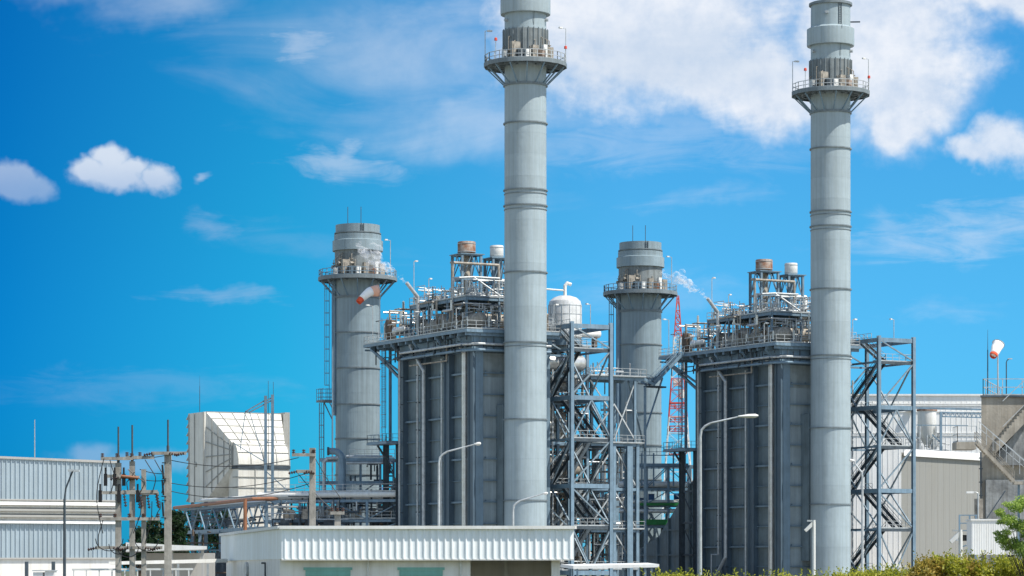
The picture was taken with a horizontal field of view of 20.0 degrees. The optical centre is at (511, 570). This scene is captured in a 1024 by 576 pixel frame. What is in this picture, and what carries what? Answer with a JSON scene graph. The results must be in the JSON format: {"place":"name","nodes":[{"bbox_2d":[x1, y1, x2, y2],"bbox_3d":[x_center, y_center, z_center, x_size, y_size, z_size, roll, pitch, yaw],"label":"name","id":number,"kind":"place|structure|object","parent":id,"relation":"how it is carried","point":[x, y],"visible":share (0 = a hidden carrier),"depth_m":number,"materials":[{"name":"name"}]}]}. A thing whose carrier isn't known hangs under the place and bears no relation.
{"place":"outdoors","nodes":[
{"label":"outdoors","id":0,"kind":"place"},
{"bbox_2d":[34,420,34,457],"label":"radio mast","id":1,"kind":"object","parent":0,"point":[34,438],"visible":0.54,"depth_m":699.89,"materials":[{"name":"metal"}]},
{"bbox_2d":[0,456,116,575],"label":"warehouse","id":2,"kind":"structure","parent":0,"point":[32,490],"depth_m":254.06,"materials":[{"name":"white paint"}]},
{"bbox_2d":[109,559,227,575],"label":"walkway roof","id":3,"kind":"structure","parent":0,"point":[182,561],"depth_m":168.49,"materials":[{"name":"white paint"}]},
{"bbox_2d":[296,507,330,525],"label":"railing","id":4,"kind":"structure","parent":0,"point":[316,512],"depth_m":478.00,"materials":[{"name":"metal"}]},
{"bbox_2d":[298,449,395,525],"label":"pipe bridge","id":5,"kind":"structure","parent":0,"point":[370,460],"depth_m":444.91,"materials":[{"name":"grey metal"}]},
{"bbox_2d":[122,571,607,575],"bbox_3d":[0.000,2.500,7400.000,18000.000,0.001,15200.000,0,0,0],"label":"ground","id":6,"kind":"structure","parent":0,"point":[126,573],"depth_m":1895.25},
{"bbox_2d":[63,469,79,575],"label":"yard lamp","id":7,"kind":"object","parent":6,"relation":"on","point":[64,531],"visible":1,"depth_m":164.94,"materials":[{"name":"metal"}]},
{"bbox_2d":[87,427,161,575],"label":"utility pole","id":8,"kind":"object","parent":6,"relation":"on","point":[118,492],"visible":1,"depth_m":149.77,"materials":[{"name":"concrete"}]},
{"bbox_2d":[96,459,103,532],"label":"cable","id":9,"kind":"object","parent":8,"relation":"hanging from","point":[96,496],"visible":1,"depth_m":149.68,"materials":[{"name":"black rubber"}]},
{"bbox_2d":[95,539,122,550],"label":"cable","id":10,"kind":"object","parent":8,"relation":"hanging from","point":[108,550],"visible":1,"depth_m":149.63,"materials":[{"name":"black rubber"}]},
{"bbox_2d":[110,460,114,492],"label":"cable","id":11,"kind":"object","parent":8,"relation":"hanging from","point":[114,476],"visible":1,"depth_m":149.69,"materials":[{"name":"black rubber"}]},
{"bbox_2d":[72,568,192,575],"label":"yard railing","id":12,"kind":"object","parent":6,"relation":"on","point":[137,569],"visible":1,"depth_m":149.97,"materials":[{"name":"metal"}]},
{"bbox_2d":[110,425,158,575],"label":"utility pole","id":13,"kind":"object","parent":6,"relation":"on","point":[132,522],"visible":1,"depth_m":149.89,"materials":[{"name":"concrete"}]},
{"bbox_2d":[121,475,137,478],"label":"line cover","id":14,"kind":"object","parent":13,"relation":"attached to","point":[129,477],"visible":1,"depth_m":149.64,"materials":[{"name":"orange paint"}]},
{"bbox_2d":[133,496,140,532],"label":"cable","id":15,"kind":"object","parent":13,"relation":"hanging from","point":[140,514],"visible":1,"depth_m":149.69,"materials":[{"name":"black rubber"}]},
{"bbox_2d":[138,469,159,575],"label":"utility pole","id":16,"kind":"object","parent":6,"relation":"on","point":[143,530],"visible":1,"depth_m":149.91,"materials":[{"name":"concrete"}]},
{"bbox_2d":[144,420,185,575],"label":"utility pole","id":17,"kind":"object","parent":6,"relation":"on","point":[168,516],"visible":1,"depth_m":149.86,"materials":[{"name":"concrete"}]},
{"bbox_2d":[135,540,158,550],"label":"cable","id":18,"kind":"object","parent":17,"relation":"hanging from","point":[146,550],"visible":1,"depth_m":149.63,"materials":[{"name":"black rubber"}]},
{"bbox_2d":[145,504,151,543],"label":"cable","id":19,"kind":"object","parent":17,"relation":"hanging from","point":[150,523],"visible":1,"depth_m":149.69,"materials":[{"name":"black rubber"}]},
{"bbox_2d":[145,460,155,492],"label":"cable","id":20,"kind":"object","parent":17,"relation":"hanging from","point":[154,475],"visible":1,"depth_m":149.68,"materials":[{"name":"black rubber"}]},
{"bbox_2d":[155,460,164,492],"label":"cable","id":21,"kind":"object","parent":17,"relation":"hanging from","point":[162,473],"visible":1,"depth_m":149.69,"materials":[{"name":"black rubber"}]},
{"bbox_2d":[161,462,165,517],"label":"fuse switches","id":22,"kind":"object","parent":17,"relation":"attached to","point":[163,491],"visible":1,"depth_m":149.81,"materials":[{"name":"grey ceramic"}]},
{"bbox_2d":[171,457,298,466],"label":"cable","id":23,"kind":"object","parent":17,"relation":"hanging from","point":[235,466],"visible":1,"depth_m":149.99,"materials":[{"name":"black rubber"}]},
{"bbox_2d":[171,474,303,487],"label":"cable","id":24,"kind":"object","parent":17,"relation":"hanging from","point":[238,486],"visible":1,"depth_m":149.99,"materials":[{"name":"black rubber"}]},
{"bbox_2d":[171,483,308,497],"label":"cable","id":25,"kind":"object","parent":17,"relation":"hanging from","point":[240,497],"visible":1,"depth_m":149.99,"materials":[{"name":"black rubber"}]},
{"bbox_2d":[182,507,208,552],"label":"dark tree","id":26,"kind":"object","parent":6,"relation":"on","point":[188,536],"visible":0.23,"depth_m":559.26,"materials":[{"name":"green plant"}]},
{"bbox_2d":[196,509,225,551],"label":"dark tree","id":27,"kind":"object","parent":6,"relation":"on","point":[213,538],"visible":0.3,"depth_m":558.59,"materials":[{"name":"green plant"}]},
{"bbox_2d":[288,448,315,525],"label":"utility pole","id":28,"kind":"object","parent":6,"relation":"on","point":[311,471],"visible":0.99,"depth_m":149.88,"materials":[{"name":"concrete"}]},
{"bbox_2d":[316,460,341,498],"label":"cable","id":29,"kind":"object","parent":28,"relation":"hanging from","point":[328,480],"visible":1,"depth_m":149.99,"materials":[{"name":"black rubber"}]},
{"bbox_2d":[330,508,343,525],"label":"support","id":30,"kind":"object","parent":6,"relation":"on","point":[337,513],"visible":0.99,"depth_m":149.79,"materials":[{"name":"concrete"}]},
{"bbox_2d":[219,526,576,575],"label":"pump house","id":31,"kind":"structure","parent":6,"relation":"on","point":[407,551],"depth_m":147.00,"materials":[{"name":"white paint"}]},
{"bbox_2d":[438,442,480,525],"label":"street lamp","id":32,"kind":"object","parent":6,"relation":"on","point":[445,452],"visible":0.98,"depth_m":169.94,"materials":[{"name":"metal"}]},
{"bbox_2d":[639,566,682,575],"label":"bush","id":33,"kind":"object","parent":6,"relation":"on","point":[662,574],"visible":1,"depth_m":111.68,"materials":[{"name":"green plant"}]},
{"bbox_2d":[655,567,694,575],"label":"bush","id":34,"kind":"object","parent":6,"relation":"on","point":[677,573],"visible":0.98,"depth_m":111.73,"materials":[{"name":"green plant"}]},
{"bbox_2d":[661,296,690,518],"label":"lattice mast","id":35,"kind":"object","parent":6,"relation":"on","point":[675,383],"visible":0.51,"depth_m":699.13,"materials":[{"name":"metal"}]},
{"bbox_2d":[676,568,715,575],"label":"bush","id":36,"kind":"object","parent":6,"relation":"on","point":[698,575],"visible":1,"depth_m":111.94,"materials":[{"name":"green plant"}]},
{"bbox_2d":[699,414,757,575],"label":"street lamp","id":37,"kind":"object","parent":6,"relation":"on","point":[700,482],"visible":1,"depth_m":137.94,"materials":[{"name":"metal"}]},
{"bbox_2d":[713,568,748,575],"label":"bush","id":38,"kind":"object","parent":6,"relation":"on","point":[729,574],"visible":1,"depth_m":112.03,"materials":[{"name":"green plant"}]},
{"bbox_2d":[741,568,785,575],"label":"bush","id":39,"kind":"object","parent":6,"relation":"on","point":[771,572],"visible":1,"depth_m":111.87,"materials":[{"name":"green plant"}]},
{"bbox_2d":[766,568,812,575],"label":"bush","id":40,"kind":"object","parent":6,"relation":"on","point":[782,574],"visible":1,"depth_m":112.15,"materials":[{"name":"green plant"}]},
{"bbox_2d":[804,520,815,575],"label":"camera post","id":41,"kind":"object","parent":6,"relation":"on","point":[812,524],"visible":1,"depth_m":149.92,"materials":[{"name":"white metal"}]},
{"bbox_2d":[808,570,837,575],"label":"bush","id":42,"kind":"object","parent":6,"relation":"on","point":[822,575],"visible":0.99,"depth_m":111.73,"materials":[{"name":"green plant"}]},
{"bbox_2d":[818,566,864,575],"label":"bush","id":43,"kind":"object","parent":6,"relation":"on","point":[840,574],"visible":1,"depth_m":111.80,"materials":[{"name":"green plant"}]},
{"bbox_2d":[837,564,870,575],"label":"bush","id":44,"kind":"object","parent":6,"relation":"on","point":[852,572],"visible":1,"depth_m":111.95,"materials":[{"name":"green plant"}]},
{"bbox_2d":[857,563,893,575],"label":"bush","id":45,"kind":"object","parent":6,"relation":"on","point":[873,572],"visible":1,"depth_m":111.71,"materials":[{"name":"green plant"}]},
{"bbox_2d":[871,563,910,575],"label":"bush","id":46,"kind":"object","parent":6,"relation":"on","point":[887,573],"visible":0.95,"depth_m":111.79,"materials":[{"name":"green plant"}]},
{"bbox_2d":[891,565,909,575],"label":"bush","id":47,"kind":"object","parent":6,"relation":"on","point":[904,572],"visible":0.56,"depth_m":111.78,"materials":[{"name":"green plant"}]},
{"bbox_2d":[900,558,945,575],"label":"bush","id":48,"kind":"object","parent":6,"relation":"on","point":[922,571],"visible":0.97,"depth_m":107.47,"materials":[{"name":"green plant"}]},
{"bbox_2d":[910,550,949,575],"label":"bush","id":49,"kind":"object","parent":6,"relation":"on","point":[927,563],"visible":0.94,"depth_m":107.70,"materials":[{"name":"green plant"}]},
{"bbox_2d":[931,548,974,575],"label":"bush","id":50,"kind":"object","parent":6,"relation":"on","point":[954,564],"visible":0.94,"depth_m":107.70,"materials":[{"name":"green plant"}]},
{"bbox_2d":[949,530,962,575],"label":"camera post","id":51,"kind":"object","parent":6,"relation":"on","point":[959,534],"visible":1,"depth_m":129.92,"materials":[{"name":"white metal"}]},
{"bbox_2d":[946,549,992,575],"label":"bush","id":52,"kind":"object","parent":6,"relation":"on","point":[970,567],"visible":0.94,"depth_m":107.84,"materials":[{"name":"green plant"}]},
{"bbox_2d":[960,553,1005,575],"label":"bush","id":53,"kind":"object","parent":6,"relation":"on","point":[984,569],"visible":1,"depth_m":107.71,"materials":[{"name":"green plant"}]},
{"bbox_2d":[979,550,1022,575],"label":"bush","id":54,"kind":"object","parent":6,"relation":"on","point":[1008,563],"visible":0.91,"depth_m":107.74,"materials":[{"name":"green plant"}]},
{"bbox_2d":[992,495,1023,575],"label":"young tree","id":55,"kind":"object","parent":6,"relation":"on","point":[1015,545],"visible":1,"depth_m":103.90,"materials":[{"name":"green plant"}]},
{"bbox_2d":[994,552,1023,575],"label":"bush","id":56,"kind":"object","parent":6,"relation":"on","point":[1013,572],"visible":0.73,"depth_m":107.61,"materials":[{"name":"green plant"}]},
{"bbox_2d":[0,0,1023,570],"label":"sky","id":57,"kind":"structure","parent":0,"point":[178,178],"materials":[{"name":"blue"}]},
{"bbox_2d":[851,318,915,573],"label":"stair tower","id":58,"kind":"structure","parent":0,"point":[880,362],"depth_m":441.82,"materials":[{"name":"metal"}]},
{"bbox_2d":[979,379,1023,569],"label":"concrete tower","id":59,"kind":"structure","parent":0,"point":[1002,416],"depth_m":299.75,"materials":[{"name":"concrete"}]},
{"bbox_2d":[987,341,987,393],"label":"lightning mast","id":60,"kind":"object","parent":59,"relation":"on","point":[987,367],"visible":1,"depth_m":300.96,"materials":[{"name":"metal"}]},
{"bbox_2d":[987,491,1004,517],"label":"diagonal pipe","id":61,"kind":"object","parent":59,"relation":"attached to","point":[995,504],"visible":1,"depth_m":283.95,"materials":[{"name":"metal"}]},
{"bbox_2d":[990,339,1004,393],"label":"windsock","id":62,"kind":"object","parent":59,"relation":"on","point":[997,346],"visible":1,"depth_m":299.95,"materials":[{"name":"fabric"}]},
{"bbox_2d":[1006,358,1011,393],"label":"roof lamp","id":63,"kind":"object","parent":59,"relation":"on","point":[1006,374],"visible":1,"depth_m":300.94,"materials":[{"name":"metal"}]},
{"label":"plant yard","id":64,"kind":"structure","parent":0,"visible":0},
{"bbox_2d":[32,570,57,575],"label":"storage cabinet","id":65,"kind":"object","parent":64,"relation":"on","point":[50,573],"visible":1,"depth_m":200.00,"materials":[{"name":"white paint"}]},
{"bbox_2d":[122,526,140,575],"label":"dark tree","id":66,"kind":"object","parent":64,"relation":"on","point":[137,532],"visible":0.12,"depth_m":337.74,"materials":[{"name":"green plant"}]},
{"bbox_2d":[128,516,174,560],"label":"dark tree","id":67,"kind":"object","parent":64,"relation":"on","point":[153,533],"visible":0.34,"depth_m":329.57,"materials":[{"name":"green plant"}]},
{"bbox_2d":[126,542,214,575],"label":"canopy","id":68,"kind":"object","parent":64,"relation":"on","point":[199,569],"visible":0.68,"depth_m":196.00,"materials":[{"name":"white paint"}]},
{"bbox_2d":[156,509,190,552],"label":"dark tree","id":69,"kind":"object","parent":64,"relation":"on","point":[179,531],"visible":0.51,"depth_m":344.50,"materials":[{"name":"green plant"}]},
{"bbox_2d":[186,411,290,552],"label":"air intake","id":70,"kind":"object","parent":64,"relation":"on","point":[214,438],"visible":0.67,"depth_m":497.61,"materials":[{"name":"metal"}]},
{"bbox_2d":[235,382,287,525],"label":"hoist gantry","id":71,"kind":"object","parent":64,"relation":"on","point":[265,400],"visible":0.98,"depth_m":479.77,"materials":[{"name":"grey metal"}]},
{"bbox_2d":[173,490,367,575],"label":"pipe trestle","id":72,"kind":"object","parent":64,"relation":"on","point":[245,503],"visible":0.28,"depth_m":467.05,"materials":[{"name":"grey metal"}]},
{"bbox_2d":[257,484,395,526],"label":"pipe rack","id":73,"kind":"object","parent":64,"relation":"on","point":[371,517],"visible":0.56,"depth_m":436.31,"materials":[{"name":"grey metal"}]},
{"bbox_2d":[327,447,345,525],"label":"goose neck duct","id":74,"kind":"object","parent":64,"relation":"on","point":[341,464],"visible":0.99,"depth_m":437.52,"materials":[{"name":"grey metal"}]},
{"bbox_2d":[316,207,396,525],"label":"bypass stack","id":75,"kind":"object","parent":64,"relation":"on","point":[358,267],"visible":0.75,"depth_m":455.94,"materials":[{"name":"paint"}]},
{"bbox_2d":[363,241,561,525],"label":"heat recovery boiler","id":76,"kind":"object","parent":64,"relation":"on","point":[450,374],"visible":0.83,"depth_m":419.73,"materials":[{"name":"paint"}]},
{"bbox_2d":[356,285,381,336],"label":"windsock","id":77,"kind":"object","parent":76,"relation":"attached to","point":[368,292],"visible":1,"depth_m":422.94,"materials":[{"name":"fabric"}]},
{"bbox_2d":[484,0,566,525],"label":"exhaust stack","id":78,"kind":"object","parent":64,"relation":"on","point":[526,62],"visible":0.94,"depth_m":407.44,"materials":[{"name":"paint"}]},
{"bbox_2d":[512,492,547,525],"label":"street lamp","id":79,"kind":"object","parent":64,"relation":"on","point":[544,493],"visible":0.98,"depth_m":209.94,"materials":[{"name":"metal"}]},
{"bbox_2d":[549,303,612,575],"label":"stair tower","id":80,"kind":"structure","parent":64,"relation":"on","point":[570,400],"depth_m":416.42,"materials":[{"name":"grey metal"}]},
{"bbox_2d":[550,338,646,575],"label":"pipe structure","id":81,"kind":"object","parent":64,"relation":"on","point":[583,450],"visible":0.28,"depth_m":432.03,"materials":[{"name":"grey metal"}]},
{"bbox_2d":[547,282,581,345],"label":"domed tank","id":82,"kind":"object","parent":81,"relation":"on","point":[569,307],"visible":0.72,"depth_m":427.46,"materials":[{"name":"metal"}]},
{"bbox_2d":[581,331,600,347],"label":"lying drum","id":83,"kind":"object","parent":81,"relation":"on","point":[595,335],"visible":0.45,"depth_m":431.63,"materials":[{"name":"white paint"}]},
{"bbox_2d":[561,563,658,575],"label":"shelter","id":84,"kind":"object","parent":64,"relation":"on","point":[609,565],"visible":1,"depth_m":205.00,"materials":[{"name":"white paint"}]},
{"bbox_2d":[576,447,692,575],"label":"pipe rack","id":85,"kind":"object","parent":64,"relation":"on","point":[667,486],"visible":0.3,"depth_m":471.90,"materials":[{"name":"grey metal"}]},
{"bbox_2d":[601,225,677,575],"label":"bypass stack","id":86,"kind":"object","parent":64,"relation":"on","point":[640,292],"visible":0.66,"depth_m":480.47,"materials":[{"name":"grey metal"}]},
{"bbox_2d":[627,346,683,562],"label":"link stair","id":87,"kind":"object","parent":64,"relation":"on","point":[660,374],"visible":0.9,"depth_m":449.80,"materials":[{"name":"grey metal"}]},
{"bbox_2d":[639,259,860,575],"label":"heat recovery boiler","id":88,"kind":"object","parent":64,"relation":"on","point":[751,494],"visible":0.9,"depth_m":446.05,"materials":[{"name":"grey metal"}]},
{"bbox_2d":[792,0,869,575],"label":"exhaust stack","id":89,"kind":"object","parent":64,"relation":"on","point":[831,92],"visible":0.99,"depth_m":431.95,"materials":[{"name":"metal"}]},
{"bbox_2d":[849,459,863,571],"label":"street lamp","id":90,"kind":"object","parent":64,"relation":"on","point":[862,519],"visible":1,"depth_m":217.94,"materials":[{"name":"metal"}]},
{"bbox_2d":[851,394,982,570],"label":"turbine hall","id":91,"kind":"structure","parent":64,"relation":"on","point":[890,460],"depth_m":520.00,"materials":[{"name":"white metal"}]},
{"bbox_2d":[916,409,949,450],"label":"silo","id":92,"kind":"object","parent":64,"relation":"on","point":[925,433],"visible":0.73,"depth_m":493.65,"materials":[{"name":"white paint"}]},
{"bbox_2d":[901,449,980,575],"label":"beige annex","id":93,"kind":"object","parent":64,"relation":"on","point":[946,481],"visible":0.69,"depth_m":461.76,"materials":[{"name":"white paint"}]},
{"bbox_2d":[916,407,980,450],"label":"beam bridge","id":94,"kind":"structure","parent":64,"relation":"on","point":[940,425],"depth_m":489.90,"materials":[{"name":"grey metal"}]},
{"bbox_2d":[956,515,976,558],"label":"service platform","id":95,"kind":"structure","parent":64,"relation":"on","point":[964,538],"depth_m":275.95,"materials":[{"name":"grey metal"}]},
{"bbox_2d":[966,491,982,561],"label":"wall lamp","id":96,"kind":"object","parent":64,"relation":"on","point":[978,507],"visible":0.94,"depth_m":285.10,"materials":[{"name":"metal"}]},
{"bbox_2d":[952,421,1023,540],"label":"metal stair","id":97,"kind":"object","parent":64,"relation":"on","point":[964,445],"visible":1,"depth_m":294.45,"materials":[{"name":"metal"}]},
{"bbox_2d":[965,519,1015,564],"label":"white container","id":98,"kind":"object","parent":64,"relation":"on","point":[980,535],"visible":0.53,"depth_m":270.00,"materials":[{"name":"metal"}]}
]}

